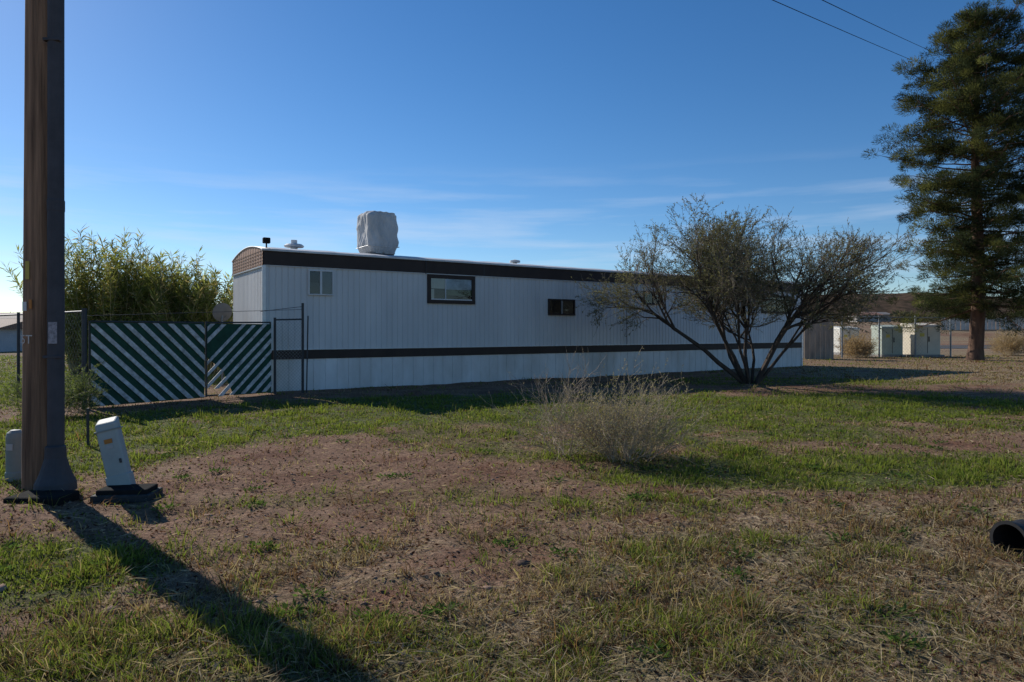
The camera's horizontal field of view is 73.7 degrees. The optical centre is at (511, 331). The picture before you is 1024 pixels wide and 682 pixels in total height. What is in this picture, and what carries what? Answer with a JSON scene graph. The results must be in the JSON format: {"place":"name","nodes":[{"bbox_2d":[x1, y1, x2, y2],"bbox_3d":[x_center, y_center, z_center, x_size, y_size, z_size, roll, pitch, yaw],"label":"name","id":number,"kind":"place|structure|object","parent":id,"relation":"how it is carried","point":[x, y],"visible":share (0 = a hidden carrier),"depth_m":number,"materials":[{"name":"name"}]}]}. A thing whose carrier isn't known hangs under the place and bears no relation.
{"place":"outdoors","nodes":[
{"label":"outdoors","id":0,"kind":"place"},
{"bbox_2d":[0,321,1023,681],"bbox_3d":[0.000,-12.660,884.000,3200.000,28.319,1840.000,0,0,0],"label":"ground","id":1,"kind":"structure","parent":0,"point":[314,457],"depth_m":5.56,"materials":[{"name":"soil"}]},
{"bbox_2d":[0,329,21,351],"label":"walls","id":2,"kind":"structure","parent":1,"relation":"on","point":[6,341],"depth_m":48.23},
{"bbox_2d":[0,319,22,328],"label":"roof","id":3,"kind":"structure","parent":2,"relation":"on","point":[6,323],"depth_m":48.36,"materials":[{"name":"white metal"}]},
{"bbox_2d":[5,429,21,481],"bbox_3d":[-4.800,1.195,6.600,0.170,0.490,0.170,0,0,0],"label":"utility pedestal","id":4,"kind":"object","parent":1,"relation":"on","point":[13,447],"visible":0.82,"depth_m":6.53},
{"bbox_2d":[3,0,79,505],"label":"utility pole","id":5,"kind":"object","parent":1,"relation":"on","point":[46,469],"visible":0.94,"depth_m":6.06,"materials":[{"name":"brown wood"}]},
{"bbox_2d":[0,360,109,418],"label":"roadside shrub","id":6,"kind":"object","parent":1,"relation":"on","point":[81,393],"visible":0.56,"depth_m":11.46,"materials":[{"name":"green plant"}]},
{"bbox_2d":[86,408,89,445],"bbox_3d":[-5.280,1.225,8.500,0.024,0.530,0.024,0,0,0],"label":"marker stake","id":7,"kind":"object","parent":1,"relation":"on","point":[87,425],"visible":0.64,"depth_m":8.49,"materials":[{"name":"metal"}]},
{"bbox_2d":[94,416,135,485],"bbox_3d":[-3.566,1.101,6.119,0.200,0.654,0.139,-13,0,-12],"label":"utility pedestal","id":8,"kind":"object","parent":1,"relation":"on","point":[113,451],"visible":0.86,"depth_m":6.07,"materials":[{"name":"metal"}]},
{"bbox_2d":[0,225,232,374],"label":"giant cane thicket","id":9,"kind":"object","parent":1,"relation":"on","point":[114,294],"visible":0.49,"depth_m":23.22,"materials":[{"name":"green plant"}]},
{"bbox_2d":[90,483,162,502],"bbox_3d":[-3.370,1.417,5.984,0.480,0.105,0.310,0,0,-6],"label":"ground vault lid","id":10,"kind":"object","parent":1,"relation":"on","point":[124,493],"visible":0.91,"depth_m":5.86,"materials":[{"name":"black plastic"}]},
{"bbox_2d":[89,320,204,406],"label":"painted gate","id":11,"kind":"structure","parent":1,"relation":"on","point":[152,361],"depth_m":13.41,"materials":[{"name":"green paint"}]},
{"bbox_2d":[0,303,308,409],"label":"chain link fence","id":12,"kind":"object","parent":1,"relation":"on","point":[84,336],"visible":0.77,"depth_m":15.36,"materials":[{"name":"metal"}]},
{"bbox_2d":[212,303,231,386],"bbox_3d":[-7.528,0.355,17.665,0.408,2.170,0.445,0,0,-2],"label":"satellite dish","id":13,"kind":"object","parent":1,"relation":"on","point":[219,313],"visible":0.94,"depth_m":17.71,"materials":[{"name":"metal"}]},
{"bbox_2d":[205,321,271,396],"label":"painted gate","id":14,"kind":"structure","parent":1,"relation":"on","point":[239,355],"depth_m":15.01,"materials":[{"name":"green paint"}]},
{"bbox_2d":[0,426,988,660],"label":"weeds","id":15,"kind":"object","parent":1,"relation":"on","point":[658,642],"visible":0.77,"depth_m":4.21,"materials":[{"name":"green plant"}]},
{"bbox_2d":[0,354,1023,681],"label":"green grass","id":16,"kind":"structure","parent":1,"relation":"on","point":[950,474],"depth_m":5.78,"materials":[{"name":"green plant"}]},
{"bbox_2d":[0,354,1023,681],"bbox_3d":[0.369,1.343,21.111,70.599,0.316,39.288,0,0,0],"label":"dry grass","id":17,"kind":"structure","parent":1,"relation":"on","point":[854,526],"depth_m":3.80,"materials":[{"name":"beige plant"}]},
{"bbox_2d":[0,398,1023,681],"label":"leaf litter","id":18,"kind":"object","parent":1,"relation":"on","point":[106,602],"visible":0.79,"depth_m":4.61,"materials":[{"name":"brown plant"}]},
{"bbox_2d":[0,412,1023,681],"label":"pebbles","id":19,"kind":"object","parent":1,"relation":"on","point":[198,612],"visible":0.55,"depth_m":4.08,"materials":[{"name":"stone"}]},
{"bbox_2d":[10,309,1023,322],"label":"distant trees","id":20,"kind":"object","parent":1,"relation":"on","point":[901,314],"visible":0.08,"depth_m":133.06,"materials":[{"name":"green plant"}]},
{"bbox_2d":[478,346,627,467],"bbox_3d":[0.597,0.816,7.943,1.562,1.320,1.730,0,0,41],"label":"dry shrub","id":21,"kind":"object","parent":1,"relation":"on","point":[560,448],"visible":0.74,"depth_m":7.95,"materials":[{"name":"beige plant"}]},
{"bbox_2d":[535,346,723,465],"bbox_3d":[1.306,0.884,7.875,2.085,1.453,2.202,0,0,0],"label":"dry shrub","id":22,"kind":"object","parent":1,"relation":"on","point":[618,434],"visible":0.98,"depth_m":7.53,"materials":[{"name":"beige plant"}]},
{"bbox_2d":[571,193,923,383],"bbox_3d":[6.051,-0.998,18.424,8.833,5.010,6.366,0,0,0],"label":"mesquite tree","id":23,"kind":"object","parent":1,"relation":"on","point":[717,257],"visible":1,"depth_m":17.80,"materials":[{"name":"green plant"}]},
{"bbox_2d":[803,318,833,358],"bbox_3d":[15.800,0.376,35.180,1.600,2.128,0.360,0,0,0],"label":"wooden fence","id":24,"kind":"object","parent":1,"relation":"on","point":[818,341],"visible":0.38,"depth_m":35.10,"materials":[{"name":"grey wood"}]},
{"bbox_2d":[834,326,859,354],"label":"utility cabinet","id":25,"kind":"object","parent":1,"relation":"on","point":[836,342],"visible":0.34,"depth_m":41.78,"materials":[{"name":"metal"}]},
{"bbox_2d":[834,332,881,357],"bbox_3d":[18.906,0.878,37.548,2.651,1.874,3.088,0,0,45],"label":"dry shrub","id":26,"kind":"object","parent":1,"relation":"on","point":[859,347],"visible":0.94,"depth_m":37.18,"materials":[{"name":"beige plant"}]},
{"bbox_2d":[848,315,881,321],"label":"walls","id":27,"kind":"structure","parent":1,"relation":"on","point":[872,319],"depth_m":137.50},
{"bbox_2d":[855,312,882,314],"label":"roof","id":28,"kind":"structure","parent":27,"relation":"on","point":[871,313],"depth_m":138.61,"materials":[{"name":"grey metal"}]},
{"bbox_2d":[803,316,951,357],"bbox_3d":[20.200,0.340,37.550,9.524,2.400,0.088,0,0,-13],"label":"chain link fence","id":29,"kind":"object","parent":1,"relation":"on","point":[878,346],"visible":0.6,"depth_m":37.62,"materials":[{"name":"metal"}]},
{"bbox_2d":[882,315,890,321],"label":"walls","id":30,"kind":"structure","parent":1,"relation":"on","point":[887,318],"depth_m":172.00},
{"bbox_2d":[870,325,904,356],"bbox_3d":[21.200,0.565,38.600,1.450,1.850,1.250,0,0,-6],"label":"utility cabinet","id":31,"kind":"object","parent":1,"relation":"on","point":[893,341],"visible":0.73,"depth_m":38.14,"materials":[{"name":"metal"}]},
{"bbox_2d":[900,323,944,356],"bbox_3d":[23.200,0.515,38.800,1.798,1.950,1.550,0,0,-6],"label":"utility cabinet","id":32,"kind":"object","parent":1,"relation":"on","point":[929,336],"visible":0.69,"depth_m":38.23,"materials":[{"name":"metal"}]},
{"bbox_2d":[861,0,1023,359],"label":"pine tree","id":33,"kind":"object","parent":1,"relation":"on","point":[967,101],"visible":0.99,"depth_m":33.10,"materials":[{"name":"green plant"}]},
{"bbox_2d":[941,316,1023,329],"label":"metal fence","id":34,"kind":"object","parent":1,"relation":"on","point":[965,325],"visible":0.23,"depth_m":113.64,"materials":[{"name":"grey metal"}]},
{"bbox_2d":[984,329,1023,355],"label":"dry shrub","id":35,"kind":"object","parent":1,"relation":"on","point":[1014,345],"visible":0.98,"depth_m":40.26,"materials":[{"name":"beige plant"}]},
{"bbox_2d":[989,519,1023,560],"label":"culvert pipe","id":36,"kind":"object","parent":1,"relation":"on","point":[1007,533],"visible":0.84,"depth_m":4.49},
{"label":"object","id":37,"kind":"object","parent":1,"relation":"on","visible":0},
{"bbox_2d":[232,246,794,282],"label":"roof","id":38,"kind":"structure","parent":37,"relation":"on","point":[259,247],"depth_m":18.86,"materials":[{"name":"metal"}]},
{"bbox_2d":[262,237,269,243],"bbox_3d":[-5.932,-2.190,16.491,0.170,0.140,0.120,0,0,-34],"label":"flood light","id":39,"kind":"object","parent":38,"relation":"on","point":[265,240],"visible":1,"depth_m":16.45,"materials":[{"name":"black plastic"}]},
{"bbox_2d":[284,240,303,248],"bbox_3d":[-5.774,-2.265,18.086,0.520,0.310,0.520,0,0,-34],"label":"roof vent","id":40,"kind":"object","parent":38,"relation":"on","point":[293,244],"visible":0.89,"depth_m":17.95,"materials":[{"name":"metal"}]},
{"bbox_2d":[369,252,393,254],"bbox_3d":[-3.818,-2.100,19.388,0.700,0.180,0.700,0,0,-34],"label":"cooler stand","id":41,"kind":"object","parent":38,"relation":"on","point":[379,253],"visible":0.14,"depth_m":19.04,"materials":[{"name":"metal"}]},
{"bbox_2d":[356,211,398,253],"bbox_3d":[-3.811,-2.769,19.396,0.994,1.219,0.996,0,0,-34],"label":"covered rooftop cooler","id":42,"kind":"object","parent":41,"relation":"on","point":[379,229],"visible":0.86,"depth_m":19.04,"materials":[{"name":"white fabric"}]},
{"bbox_2d":[510,260,519,262],"bbox_3d":[0.094,-2.210,21.993,0.340,0.200,0.340,0,0,-34],"label":"roof vent","id":43,"kind":"object","parent":38,"relation":"on","point":[514,261],"visible":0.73,"depth_m":21.87,"materials":[{"name":"metal"}]},
{"bbox_2d":[261,248,786,283],"bbox_3d":[3.019,-1.935,22.112,21.500,0.050,0.105,0,0,-34],"label":"eave edge","id":44,"kind":"object","parent":38,"relation":"attached to","point":[355,255],"visible":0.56,"depth_m":18.63,"materials":[{"name":"metal"}]},
{"bbox_2d":[271,348,800,391],"bbox_3d":[3.009,1.085,22.126,21.400,0.810,0.014,0,0,-34],"label":"skirting front","id":45,"kind":"object","parent":37,"relation":"attached to","point":[335,373],"visible":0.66,"depth_m":19.70,"materials":[{"name":"white metal"}]},
{"bbox_2d":[271,342,801,359],"bbox_3d":[3.007,0.570,22.125,21.404,0.220,0.050,0,0,-34],"label":"skirt band","id":46,"kind":"object","parent":37,"relation":"attached to","point":[357,353],"visible":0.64,"depth_m":19.75,"materials":[{"name":"metal"}]},
{"bbox_2d":[276,342,783,349],"bbox_3d":[3.009,0.448,22.123,21.404,0.015,0.056,0,0,-34],"label":"skirt band cap","id":47,"kind":"object","parent":46,"relation":"attached to","point":[506,346],"visible":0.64,"depth_m":19.80,"materials":[{"name":"metal"}]},
{"bbox_2d":[266,266,800,349],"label":"wall front","id":48,"kind":"structure","parent":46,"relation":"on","point":[374,309],"depth_m":19.20,"materials":[{"name":"white metal"}]},
{"bbox_2d":[262,265,265,323],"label":"corner trim","id":49,"kind":"structure","parent":48,"relation":"attached to","point":[263,292],"depth_m":16.18,"materials":[{"name":"metal"}]},
{"bbox_2d":[308,271,309,293],"bbox_3d":[-4.996,-1.200,16.782,0.030,0.560,0.063,0,0,-34],"label":"window frame","id":50,"kind":"object","parent":48,"relation":"attached to","point":[308,282],"visible":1,"depth_m":16.76,"materials":[{"name":"metal"}]},
{"bbox_2d":[310,271,319,293],"bbox_3d":[-4.755,-1.200,16.961,0.570,0.560,0.022,0,0,-34],"label":"window interior","id":51,"kind":"object","parent":48,"relation":"attached to","point":[314,276],"depth_m":16.88,"materials":[{"name":"grey glass"}]},
{"bbox_2d":[310,282,319,293],"bbox_3d":[-4.872,-1.064,16.865,0.252,0.273,0.008,0,0,-34],"label":"window curtain","id":52,"kind":"object","parent":51,"relation":"attached to","point":[314,288],"depth_m":16.86,"materials":[{"name":"grey fabric"}]},
{"bbox_2d":[322,272,331,293],"bbox_3d":[-4.618,-1.200,17.034,0.258,0.546,0.008,0,0,-34],"label":"window curtain","id":53,"kind":"object","parent":51,"relation":"attached to","point":[326,282],"depth_m":17.03,"materials":[{"name":"grey fabric"}]},
{"bbox_2d":[320,271,321,293],"bbox_3d":[-4.740,-1.200,16.938,0.050,0.560,0.031,0,0,-34],"label":"window mullion","id":54,"kind":"structure","parent":48,"relation":"attached to","point":[320,282],"depth_m":16.92},
{"bbox_2d":[308,294,333,295],"bbox_3d":[-4.743,-0.905,16.943,0.630,0.030,0.075,0,0,-34],"label":"window frame bottom","id":55,"kind":"object","parent":48,"relation":"attached to","point":[323,294],"depth_m":16.96,"materials":[{"name":"metal"}]},
{"bbox_2d":[308,270,333,271],"bbox_3d":[-4.746,-1.495,16.948,0.630,0.030,0.065,0,0,-34],"label":"window frame top","id":56,"kind":"object","parent":48,"relation":"attached to","point":[321,270],"depth_m":16.94,"materials":[{"name":"metal"}]},
{"bbox_2d":[332,272,333,293],"bbox_3d":[-4.497,-1.200,17.115,0.030,0.560,0.063,0,0,-34],"label":"window frame","id":57,"kind":"object","parent":48,"relation":"attached to","point":[332,282],"visible":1,"depth_m":17.09,"materials":[{"name":"white metal"}]},
{"bbox_2d":[427,278,430,299],"bbox_3d":[-2.262,-1.155,18.603,0.100,0.590,0.063,0,0,-34],"label":"window frame","id":58,"kind":"object","parent":48,"relation":"attached to","point":[429,288],"visible":1,"depth_m":18.58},
{"bbox_2d":[427,274,474,279],"bbox_3d":[-1.683,-1.500,18.987,1.490,0.100,0.065,0,0,-34],"label":"window frame top","id":59,"kind":"object","parent":48,"relation":"attached to","point":[451,277],"depth_m":18.93,"materials":[{"name":"black metal"}]},
{"bbox_2d":[427,299,474,303],"bbox_3d":[-1.680,-0.810,18.983,1.490,0.100,0.075,0,0,-34],"label":"window frame bottom","id":60,"kind":"object","parent":48,"relation":"attached to","point":[450,301],"depth_m":18.92,"materials":[{"name":"black metal"}]},
{"bbox_2d":[431,278,470,299],"bbox_3d":[-1.692,-1.155,19.001,1.290,0.590,0.024,0,0,-34],"label":"window interior","id":61,"kind":"object","parent":48,"relation":"attached to","point":[439,293],"depth_m":18.85,"materials":[{"name":"grey glass"}]},
{"bbox_2d":[431,278,444,288],"bbox_3d":[-2.037,-1.309,18.753,0.432,0.276,0.008,0,0,-34],"label":"window curtain","id":62,"kind":"object","parent":61,"relation":"attached to","point":[437,283],"depth_m":18.75,"materials":[{"name":"grey fabric"}]},
{"bbox_2d":[431,298,471,300],"bbox_3d":[-1.676,-0.875,18.977,1.290,0.030,0.033,0,0,-34],"label":"window inner rail","id":63,"kind":"object","parent":61,"relation":"attached to","point":[451,299],"depth_m":18.96,"materials":[{"name":"white metal"}]},
{"bbox_2d":[446,279,470,289],"bbox_3d":[-1.497,-1.301,19.112,0.834,0.292,0.009,0,0,-34],"label":"window curtain","id":64,"kind":"object","parent":61,"relation":"attached to","point":[455,284],"depth_m":19.11,"materials":[{"name":"fabric"}]},
{"bbox_2d":[446,289,470,295],"bbox_3d":[-1.497,-1.076,19.112,0.834,0.158,0.009,0,0,-34],"label":"window curtain","id":65,"kind":"object","parent":61,"relation":"attached to","point":[459,292],"depth_m":19.12,"materials":[{"name":"grey fabric"}]},
{"bbox_2d":[471,280,474,300],"bbox_3d":[-1.105,-1.155,19.373,0.100,0.590,0.063,0,0,-34],"label":"window frame","id":66,"kind":"object","parent":48,"relation":"attached to","point":[472,290],"visible":1,"depth_m":19.34,"materials":[{"name":"black metal"}]},
{"bbox_2d":[425,261,626,338],"bbox_3d":[0.729,-0.750,20.559,7.387,2.380,0.031,0,0,-34],"label":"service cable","id":67,"kind":"object","parent":48,"relation":"attached to","point":[626,301],"visible":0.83,"depth_m":22.59,"materials":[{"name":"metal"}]},
{"bbox_2d":[263,251,800,292],"bbox_3d":[3.007,-1.742,22.126,21.404,0.325,0.048,0,0,-34],"label":"eave band","id":68,"kind":"object","parent":48,"relation":"attached to","point":[322,261],"visible":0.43,"depth_m":18.67,"materials":[{"name":"brown metal"}]},
{"bbox_2d":[266,265,678,286],"bbox_3d":[3.009,-1.568,22.123,21.404,0.016,0.054,0,0,-34],"label":"eave band lip","id":69,"kind":"object","parent":68,"relation":"attached to","point":[440,274],"visible":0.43,"depth_m":18.62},
{"bbox_2d":[548,299,574,300],"bbox_3d":[1.534,-0.965,21.129,1.040,0.050,0.065,0,0,-34],"label":"window frame top","id":70,"kind":"object","parent":48,"relation":"attached to","point":[562,299],"depth_m":21.11,"materials":[{"name":"black metal"}]},
{"bbox_2d":[548,313,575,315],"bbox_3d":[1.537,-0.515,21.125,1.040,0.050,0.075,0,0,-34],"label":"window frame bottom","id":71,"kind":"object","parent":48,"relation":"attached to","point":[561,314],"depth_m":21.06,"materials":[{"name":"black metal"}]},
{"bbox_2d":[645,292,659,302],"bbox_3d":[4.796,-1.135,23.321,0.810,0.360,0.023,0,0,-34],"label":"window interior","id":72,"kind":"object","parent":48,"relation":"attached to","point":[648,296],"depth_m":23.23,"materials":[{"name":"grey glass"}]},
{"bbox_2d":[764,297,788,311],"bbox_3d":[10.477,-1.060,27.104,1.690,0.560,0.022,0,0,-34],"label":"window interior","id":73,"kind":"object","parent":48,"relation":"attached to","point":[774,305],"depth_m":27.00,"materials":[{"name":"grey glass"}]},
{"bbox_2d":[801,298,802,365],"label":"corner trim","id":74,"kind":"structure","parent":48,"relation":"attached to","point":[802,345],"depth_m":28.03,"materials":[{"name":"metal"}]},
{"bbox_3d":[1.525,-0.740,21.143,0.940,0.400,0.022,0,0,-34],"label":"window","id":75,"kind":"object","parent":48,"relation":"attached to","visible":0},
{"bbox_2d":[550,300,560,313],"bbox_3d":[1.326,-0.740,20.992,0.416,0.400,0.010,0,0,-33],"label":"window curtain","id":76,"kind":"object","parent":75,"relation":"attached to","point":[555,307],"depth_m":21.00,"materials":[{"name":"black fabric"}]},
{"bbox_2d":[563,301,572,313],"bbox_3d":[1.741,-0.740,21.269,0.416,0.400,0.010,0,0,-33],"label":"window curtain","id":77,"kind":"object","parent":75,"relation":"attached to","point":[567,307],"depth_m":21.27,"materials":[{"name":"black fabric"}]},
{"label":"walls","id":78,"kind":"object","parent":1,"relation":"on","visible":0},
{"bbox_2d":[0,313,22,318],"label":"roof","id":79,"kind":"structure","parent":78,"relation":"on","point":[8,317],"depth_m":102.22,"materials":[{"name":"white metal"}]},
{"bbox_2d":[0,0,1023,312],"label":"sky","id":80,"kind":"structure","parent":0,"point":[535,132],"materials":[{"name":"blue"}]},
{"bbox_2d":[773,0,1022,63],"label":"power lines","id":81,"kind":"object","parent":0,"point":[860,18],"visible":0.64,"depth_m":27.94,"materials":[{"name":"black plastic"}]},
{"bbox_2d":[807,292,1021,320],"bbox_3d":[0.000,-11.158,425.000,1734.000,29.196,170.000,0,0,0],"label":"hills","id":82,"kind":"structure","parent":0,"point":[903,302],"depth_m":380.59,"materials":[{"name":"brown soil"}]},
{"bbox_2d":[870,345,1023,347],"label":"road","id":83,"kind":"structure","parent":0,"point":[961,346],"depth_m":62.67,"materials":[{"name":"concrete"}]},
{"bbox_3d":[-6.824,0.570,17.579,0.050,0.220,3.380,0,0,-34],"label":"band end","id":84,"kind":"object","parent":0,"visible":0},
{"bbox_2d":[233,267,261,323],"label":"wall end","id":85,"kind":"structure","parent":84,"relation":"on","point":[247,294],"depth_m":17.46,"materials":[{"name":"white metal"}]},
{"bbox_2d":[232,265,261,275],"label":"gable trim","id":86,"kind":"structure","parent":85,"relation":"attached to","point":[247,270],"depth_m":17.40,"materials":[{"name":"metal"}]},
{"bbox_2d":[232,247,262,274],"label":"gable","id":87,"kind":"structure","parent":86,"relation":"on","point":[246,252],"depth_m":17.47,"materials":[{"name":"brown"}]}
]}

